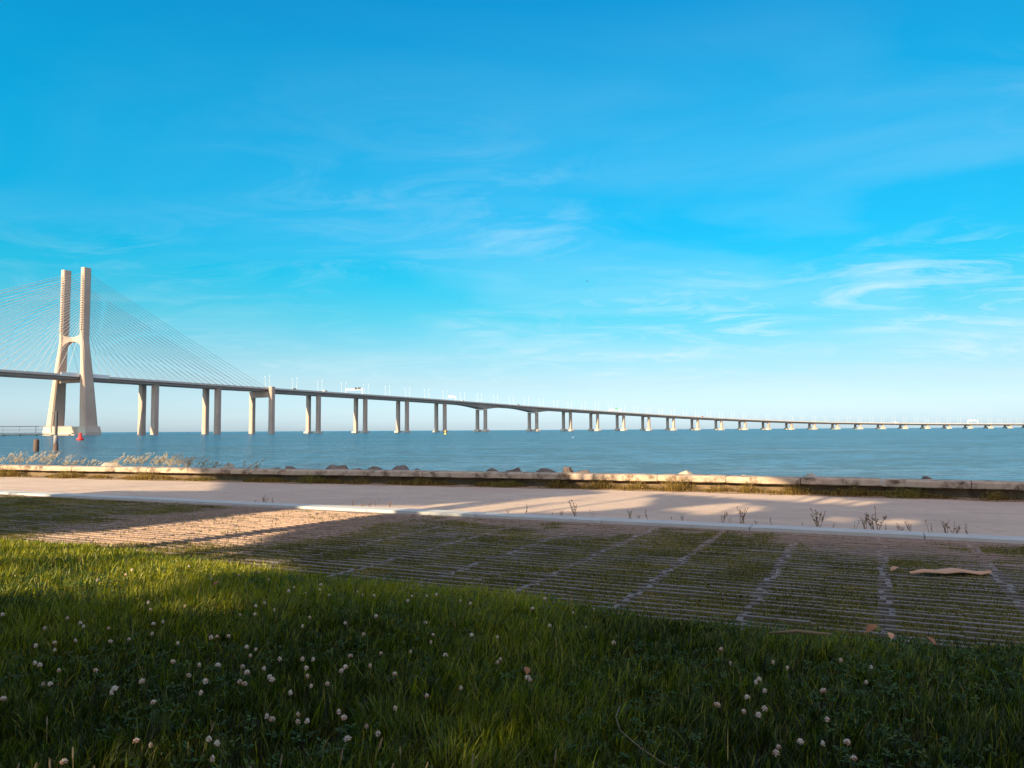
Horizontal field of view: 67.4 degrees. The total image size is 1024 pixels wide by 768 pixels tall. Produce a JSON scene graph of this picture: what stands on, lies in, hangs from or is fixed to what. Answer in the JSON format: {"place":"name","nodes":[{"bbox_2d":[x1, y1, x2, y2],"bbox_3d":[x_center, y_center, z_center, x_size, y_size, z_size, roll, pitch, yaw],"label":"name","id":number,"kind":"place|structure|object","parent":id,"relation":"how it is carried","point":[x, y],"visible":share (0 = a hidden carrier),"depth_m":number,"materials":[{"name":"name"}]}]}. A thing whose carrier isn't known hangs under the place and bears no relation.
{"place":"outdoors","nodes":[
{"label":"outdoors","id":0,"kind":"place"},
{"bbox_2d":[46,457,86,465],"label":"feather grass","id":1,"kind":"object","parent":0,"point":[68,462],"depth_m":23.13,"materials":[{"name":"beige plant"}]},
{"bbox_2d":[81,459,116,465],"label":"feather grass","id":2,"kind":"object","parent":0,"point":[98,460],"depth_m":22.68,"materials":[{"name":"beige plant"}]},
{"bbox_2d":[113,453,151,465],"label":"feather grass","id":3,"kind":"object","parent":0,"point":[132,460],"depth_m":22.23,"materials":[{"name":"beige plant"}]},
{"bbox_2d":[135,452,195,466],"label":"feather grass","id":4,"kind":"object","parent":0,"point":[166,460],"depth_m":22.00,"materials":[{"name":"beige plant"}]},
{"bbox_2d":[190,459,229,467],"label":"feather grass","id":5,"kind":"object","parent":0,"point":[214,465],"depth_m":21.32,"materials":[{"name":"beige plant"}]},
{"bbox_2d":[226,458,265,467],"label":"feather grass","id":6,"kind":"object","parent":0,"point":[256,466],"depth_m":21.00,"materials":[{"name":"beige plant"}]},
{"bbox_2d":[0,427,1023,480],"bbox_3d":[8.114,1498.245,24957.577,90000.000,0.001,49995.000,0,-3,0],"label":"water","id":7,"kind":"structure","parent":0,"point":[994,453],"depth_m":88.97,"materials":[{"name":"blue liquid"}]},
{"bbox_2d":[33,439,38,450],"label":"mooring pile","id":8,"kind":"object","parent":7,"relation":"in","point":[35,444],"visible":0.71,"depth_m":98.47,"materials":[{"name":"brown wood"}]},
{"bbox_2d":[0,426,73,435],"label":"jetty","id":9,"kind":"object","parent":7,"relation":"in","point":[4,434],"visible":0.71,"depth_m":557.47,"materials":[{"name":"concrete"}]},
{"bbox_2d":[52,411,57,450],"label":"marker post","id":10,"kind":"object","parent":7,"relation":"in","point":[55,443],"visible":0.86,"depth_m":98.69,"materials":[{"name":"metal"}]},
{"bbox_2d":[76,433,83,439],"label":"red buoy","id":11,"kind":"object","parent":7,"relation":"on","point":[80,437],"visible":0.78,"depth_m":234.07,"materials":[{"name":"paint"}]},
{"bbox_2d":[0,267,1023,435],"bbox_3d":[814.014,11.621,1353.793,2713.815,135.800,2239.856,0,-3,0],"label":"long bridge","id":12,"kind":"structure","parent":7,"relation":"on","point":[61,377],"depth_m":686.87,"materials":[{"name":"concrete"}]},
{"bbox_2d":[0,495,1023,660],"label":"pavement","id":13,"kind":"structure","parent":0,"point":[304,528],"depth_m":8.01,"materials":[{"name":"concrete"}]},
{"bbox_2d":[862,624,877,633],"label":"dead leaf","id":14,"kind":"object","parent":13,"relation":"on","point":[870,627],"visible":1,"depth_m":4.54,"materials":[{"name":"brown plant"}]},
{"bbox_2d":[909,568,991,574],"bbox_3d":[3.870,1.659,6.821,0.730,0.053,0.193,0,-3,-8],"label":"bark strip","id":15,"kind":"object","parent":13,"relation":"on","point":[949,570],"visible":1,"depth_m":6.77,"materials":[{"name":"brown wood"}]},
{"bbox_2d":[0,477,1023,536],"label":"path","id":16,"kind":"structure","parent":0,"point":[998,518],"depth_m":13.73,"materials":[{"name":"concrete"}]},
{"bbox_2d":[0,465,33,477],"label":"weed clump","id":17,"kind":"object","parent":16,"relation":"on","point":[3,471],"visible":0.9,"depth_m":22.68,"materials":[{"name":"brown plant"}]},
{"bbox_2d":[44,469,90,478],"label":"weed clump","id":18,"kind":"object","parent":16,"relation":"on","point":[68,476],"visible":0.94,"depth_m":21.78,"materials":[{"name":"plant"}]},
{"bbox_2d":[111,470,166,480],"bbox_3d":[-10.005,2.464,20.897,1.699,0.290,0.866,0,-3,0],"label":"weed clump","id":19,"kind":"object","parent":16,"relation":"on","point":[142,477],"visible":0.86,"depth_m":20.78,"materials":[{"name":"plant"}]},
{"bbox_2d":[568,500,576,515],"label":"kerb weed","id":20,"kind":"object","parent":16,"relation":"on","point":[572,508],"visible":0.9,"depth_m":11.50,"materials":[{"name":"plant"}]},
{"bbox_2d":[736,507,747,522],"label":"kerb weed","id":21,"kind":"object","parent":16,"relation":"on","point":[742,516],"visible":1,"depth_m":10.56,"materials":[{"name":"brown plant"}]},
{"bbox_2d":[810,508,824,526],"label":"kerb weed","id":22,"kind":"object","parent":16,"relation":"on","point":[816,517],"visible":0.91,"depth_m":10.10,"materials":[{"name":"plant"}]},
{"bbox_2d":[865,506,886,529],"bbox_3d":[4.622,1.705,9.756,0.262,0.317,0.098,-2,-4,19],"label":"kerb weed","id":23,"kind":"object","parent":16,"relation":"on","point":[884,517],"visible":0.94,"depth_m":9.76,"materials":[{"name":"plant"}]},
{"bbox_2d":[941,520,949,532],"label":"kerb weed","id":24,"kind":"object","parent":16,"relation":"on","point":[945,524],"visible":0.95,"depth_m":9.36,"materials":[{"name":"plant"}]},
{"bbox_2d":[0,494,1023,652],"bbox_3d":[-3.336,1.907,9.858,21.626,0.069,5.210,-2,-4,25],"label":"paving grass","id":25,"kind":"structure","parent":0,"point":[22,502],"depth_m":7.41,"materials":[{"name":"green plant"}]},
{"bbox_2d":[0,0,1023,432],"label":"sky","id":26,"kind":"structure","parent":0,"point":[808,210],"materials":[{"name":"blue"}]},
{"bbox_2d":[0,537,1023,767],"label":"lawn ground","id":27,"kind":"structure","parent":0,"point":[709,765],"depth_m":3.36,"materials":[{"name":"plant"}]},
{"bbox_2d":[0,696,6,717],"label":"clover flower","id":28,"kind":"object","parent":27,"relation":"on","point":[2,698],"visible":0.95,"depth_m":3.08,"materials":[{"name":"white plant"}]},
{"bbox_2d":[46,717,47,742],"bbox_3d":[-1.697,1.276,2.799,0.006,0.130,0.007,0,-3,0],"label":"seed spike","id":29,"kind":"object","parent":27,"relation":"on","point":[46,727],"visible":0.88,"depth_m":2.80,"materials":[{"name":"plant"}]},
{"bbox_2d":[59,758,67,767],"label":"clover flower","id":30,"kind":"object","parent":27,"relation":"on","point":[64,761],"visible":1,"depth_m":2.46,"materials":[{"name":"white plant"}]},
{"bbox_2d":[111,685,124,709],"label":"clover flower","id":31,"kind":"object","parent":27,"relation":"on","point":[114,688],"visible":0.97,"depth_m":3.17,"materials":[{"name":"white plant"}]},
{"bbox_2d":[129,737,140,766],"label":"clover flower","id":32,"kind":"object","parent":27,"relation":"on","point":[136,739],"visible":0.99,"depth_m":2.63,"materials":[{"name":"white plant"}]},
{"bbox_2d":[202,736,211,761],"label":"clover flower","id":33,"kind":"object","parent":27,"relation":"on","point":[209,739],"visible":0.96,"depth_m":2.63,"materials":[{"name":"white plant"}]},
{"bbox_2d":[341,714,348,750],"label":"clover flower","id":34,"kind":"object","parent":27,"relation":"on","point":[343,717],"visible":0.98,"depth_m":2.78,"materials":[{"name":"white plant"}]},
{"bbox_2d":[344,735,350,767],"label":"clover flower","id":35,"kind":"object","parent":27,"relation":"on","point":[348,737],"visible":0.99,"depth_m":2.63,"materials":[{"name":"white plant"}]},
{"bbox_2d":[370,737,382,767],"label":"seed spike","id":36,"kind":"object","parent":27,"relation":"on","point":[378,750],"visible":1,"depth_m":2.45,"materials":[{"name":"plant"}]},
{"bbox_2d":[0,550,1023,767],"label":"clover leaves","id":37,"kind":"object","parent":27,"relation":"on","point":[379,763],"visible":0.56,"depth_m":3.67,"materials":[{"name":"green plant"}]},
{"bbox_2d":[524,667,529,673],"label":"dead leaf","id":38,"kind":"object","parent":27,"relation":"on","point":[527,670],"visible":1,"depth_m":2.99,"materials":[{"name":"brown plant"}]},
{"bbox_2d":[615,706,677,767],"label":"curved twig","id":39,"kind":"object","parent":27,"relation":"on","point":[639,746],"visible":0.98,"depth_m":2.67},
{"bbox_2d":[751,711,760,736],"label":"clover flower","id":40,"kind":"object","parent":27,"relation":"on","point":[758,713],"visible":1,"depth_m":2.94,"materials":[{"name":"white plant"}]},
{"bbox_2d":[761,705,767,736],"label":"clover flower","id":41,"kind":"object","parent":27,"relation":"on","point":[764,707],"visible":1,"depth_m":3.00,"materials":[{"name":"white plant"}]},
{"bbox_2d":[772,749,779,766],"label":"clover flower","id":42,"kind":"object","parent":27,"relation":"on","point":[775,751],"visible":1,"depth_m":2.56,"materials":[{"name":"white plant"}]},
{"bbox_2d":[796,738,803,756],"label":"clover flower","id":43,"kind":"object","parent":27,"relation":"on","point":[799,740],"visible":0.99,"depth_m":2.72,"materials":[{"name":"white plant"}]},
{"bbox_2d":[769,629,831,634],"bbox_3d":[1.547,1.331,4.117,0.323,0.032,0.023,-1,-3,6],"label":"stick","id":44,"kind":"object","parent":27,"relation":"on","point":[797,631],"visible":1,"depth_m":4.11,"materials":[{"name":"brown wood"}]},
{"bbox_2d":[843,739,850,767],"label":"clover flower","id":45,"kind":"object","parent":27,"relation":"on","point":[846,741],"visible":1,"depth_m":2.69,"materials":[{"name":"white plant"}]},
{"bbox_2d":[850,755,858,767],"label":"clover flower","id":46,"kind":"object","parent":27,"relation":"on","point":[854,757],"visible":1,"depth_m":2.57,"materials":[{"name":"white plant"}]},
{"bbox_2d":[924,636,935,644],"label":"dead leaf","id":47,"kind":"object","parent":27,"relation":"on","point":[931,640],"visible":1,"depth_m":3.43,"materials":[{"name":"brown plant"}]},
{"bbox_2d":[0,473,1023,501],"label":"verge","id":48,"kind":"structure","parent":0,"point":[872,496],"depth_m":17.22,"materials":[{"name":"green plant"}]},
{"bbox_2d":[185,476,219,481],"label":"weed clump","id":49,"kind":"object","parent":48,"relation":"on","point":[205,479],"visible":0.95,"depth_m":20.16,"materials":[{"name":"green plant"}]},
{"bbox_2d":[289,473,333,483],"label":"weed clump","id":50,"kind":"object","parent":48,"relation":"on","point":[309,480],"visible":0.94,"depth_m":19.06,"materials":[{"name":"green plant"}]},
{"bbox_2d":[345,477,374,484],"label":"weed clump","id":51,"kind":"object","parent":48,"relation":"on","point":[356,481],"visible":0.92,"depth_m":18.68,"materials":[{"name":"plant"}]},
{"bbox_2d":[403,477,433,485],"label":"weed clump","id":52,"kind":"object","parent":48,"relation":"on","point":[419,482],"visible":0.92,"depth_m":18.16,"materials":[{"name":"plant"}]},
{"bbox_2d":[485,480,533,487],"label":"weed clump","id":53,"kind":"object","parent":48,"relation":"on","point":[505,482],"visible":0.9,"depth_m":17.45,"materials":[{"name":"plant"}]},
{"bbox_2d":[539,477,570,488],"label":"weed clump","id":54,"kind":"object","parent":48,"relation":"on","point":[555,485],"visible":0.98,"depth_m":17.04,"materials":[{"name":"plant"}]},
{"bbox_2d":[575,477,617,489],"bbox_3d":[1.907,2.150,16.739,1.084,0.297,0.620,0,-3,0],"label":"weed clump","id":55,"kind":"object","parent":48,"relation":"on","point":[594,484],"visible":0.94,"depth_m":16.70,"materials":[{"name":"plant"}]},
{"bbox_2d":[607,480,654,490],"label":"weed clump","id":56,"kind":"object","parent":48,"relation":"on","point":[638,485],"visible":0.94,"depth_m":16.40,"materials":[{"name":"green plant"}]},
{"bbox_2d":[647,475,700,491],"bbox_3d":[3.586,2.052,16.154,1.676,0.408,0.751,0,-3,0],"label":"weed clump","id":57,"kind":"object","parent":48,"relation":"on","point":[683,486],"visible":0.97,"depth_m":16.05,"materials":[{"name":"plant"}]},
{"bbox_2d":[701,484,738,492],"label":"weed clump","id":58,"kind":"object","parent":48,"relation":"on","point":[718,489],"visible":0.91,"depth_m":15.72,"materials":[{"name":"plant"}]},
{"bbox_2d":[726,481,759,492],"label":"weed clump","id":59,"kind":"object","parent":48,"relation":"on","point":[746,488],"visible":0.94,"depth_m":15.49,"materials":[{"name":"plant"}]},
{"bbox_2d":[761,484,814,495],"bbox_3d":[5.564,2.053,15.077,1.277,0.263,0.803,0,-3,0],"label":"weed clump","id":60,"kind":"object","parent":48,"relation":"on","point":[789,491],"visible":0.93,"depth_m":15.09,"materials":[{"name":"plant"}]},
{"bbox_2d":[817,485,877,497],"bbox_3d":[6.457,2.033,14.647,1.457,0.230,0.861,1,-4,-25],"label":"weed clump","id":61,"kind":"object","parent":48,"relation":"on","point":[853,491],"visible":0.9,"depth_m":14.62,"materials":[{"name":"plant"}]},
{"bbox_2d":[869,486,930,498],"bbox_3d":[7.351,1.998,14.304,1.556,0.249,0.799,0,-3,0],"label":"weed clump","id":62,"kind":"object","parent":48,"relation":"on","point":[909,494],"visible":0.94,"depth_m":14.20,"materials":[{"name":"green plant"}]},
{"bbox_2d":[965,490,1016,501],"bbox_3d":[8.639,1.978,13.709,1.041,0.210,0.631,1,-4,-17],"label":"weed clump","id":63,"kind":"object","parent":48,"relation":"on","point":[996,497],"visible":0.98,"depth_m":13.62,"materials":[{"name":"plant"}]},
{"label":"river bank","id":64,"kind":"structure","parent":0,"visible":0},
{"bbox_2d":[0,450,53,464],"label":"feather grass","id":65,"kind":"object","parent":64,"relation":"on","point":[16,459],"depth_m":23.67,"materials":[{"name":"beige plant"}]},
{"bbox_2d":[26,450,76,464],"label":"feather grass","id":66,"kind":"object","parent":64,"relation":"on","point":[44,458],"depth_m":23.48,"materials":[{"name":"beige plant"}]},
{"bbox_2d":[101,462,120,465],"bbox_3d":[-11.890,2.583,22.724,0.752,0.546,0.430,0,-3,-5],"label":"rock","id":67,"kind":"object","parent":64,"relation":"on","point":[109,464],"visible":0.23,"depth_m":22.66,"materials":[{"name":"beige stone"}]},
{"bbox_2d":[161,455,209,466],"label":"feather grass","id":68,"kind":"object","parent":64,"relation":"on","point":[185,461],"depth_m":21.54,"materials":[{"name":"beige plant"}]},
{"bbox_2d":[221,463,234,467],"bbox_3d":[-7.832,2.476,21.270,0.396,0.594,0.422,1,-4,-27],"label":"rock","id":69,"kind":"object","parent":64,"relation":"on","point":[230,465],"visible":0.2,"depth_m":21.19,"materials":[{"name":"grey stone"}]},
{"bbox_2d":[326,465,347,468],"bbox_3d":[-4.704,2.457,20.789,0.908,0.537,0.780,-1,-3,11],"label":"rock","id":70,"kind":"object","parent":64,"relation":"on","point":[337,467],"visible":0.24,"depth_m":20.66,"materials":[{"name":"grey stone"}]},
{"bbox_2d":[368,466,382,469],"bbox_3d":[-3.763,2.396,20.464,0.533,0.438,0.597,-2,-4,20],"label":"rock","id":71,"kind":"object","parent":64,"relation":"on","point":[374,468],"visible":0.17,"depth_m":20.32,"materials":[{"name":"grey stone"}]},
{"bbox_2d":[392,465,408,469],"bbox_3d":[-2.909,2.376,20.211,0.683,0.456,0.616,-2,-4,19],"label":"rock","id":72,"kind":"object","parent":64,"relation":"on","point":[403,467],"visible":0.25,"depth_m":20.16,"materials":[{"name":"grey stone"}]},
{"bbox_2d":[0,465,1023,498],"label":"sea wall","id":73,"kind":"structure","parent":64,"relation":"on","point":[967,488],"depth_m":17.24,"materials":[{"name":"stone"}]},
{"bbox_2d":[506,467,520,471],"bbox_3d":[-0.008,2.319,19.135,0.558,0.495,0.580,2,-4,-31],"label":"rock","id":74,"kind":"object","parent":64,"relation":"on","point":[516,469],"visible":0.18,"depth_m":19.01,"materials":[{"name":"grey stone"}]},
{"bbox_2d":[536,468,554,471],"bbox_3d":[0.806,2.295,18.814,0.615,0.465,0.646,0,-3,-7],"label":"rock","id":75,"kind":"object","parent":64,"relation":"on","point":[544,470],"visible":0.27,"depth_m":18.67,"materials":[{"name":"grey stone"}]},
{"bbox_2d":[562,467,573,472],"bbox_3d":[1.324,2.269,18.610,0.389,0.546,0.495,0,-3,-4],"label":"rock","id":76,"kind":"object","parent":64,"relation":"on","point":[568,469],"visible":0.28,"depth_m":18.49,"materials":[{"name":"grey stone"}]},
{"bbox_2d":[575,470,589,472],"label":"rock","id":77,"kind":"object","parent":64,"relation":"on","point":[585,471],"visible":0.09,"depth_m":18.47,"materials":[{"name":"grey stone"}]},
{"bbox_2d":[678,471,692,473],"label":"rock","id":78,"kind":"object","parent":64,"relation":"on","point":[686,472],"visible":0.1,"depth_m":16.87,"materials":[{"name":"beige stone"}]},
{"label":"ground","id":79,"kind":"structure","parent":0,"visible":0},
{"bbox_2d":[0,490,1023,543],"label":"kerb","id":80,"kind":"structure","parent":79,"relation":"on","point":[873,533],"depth_m":10.92,"materials":[{"name":"concrete"}]}
]}

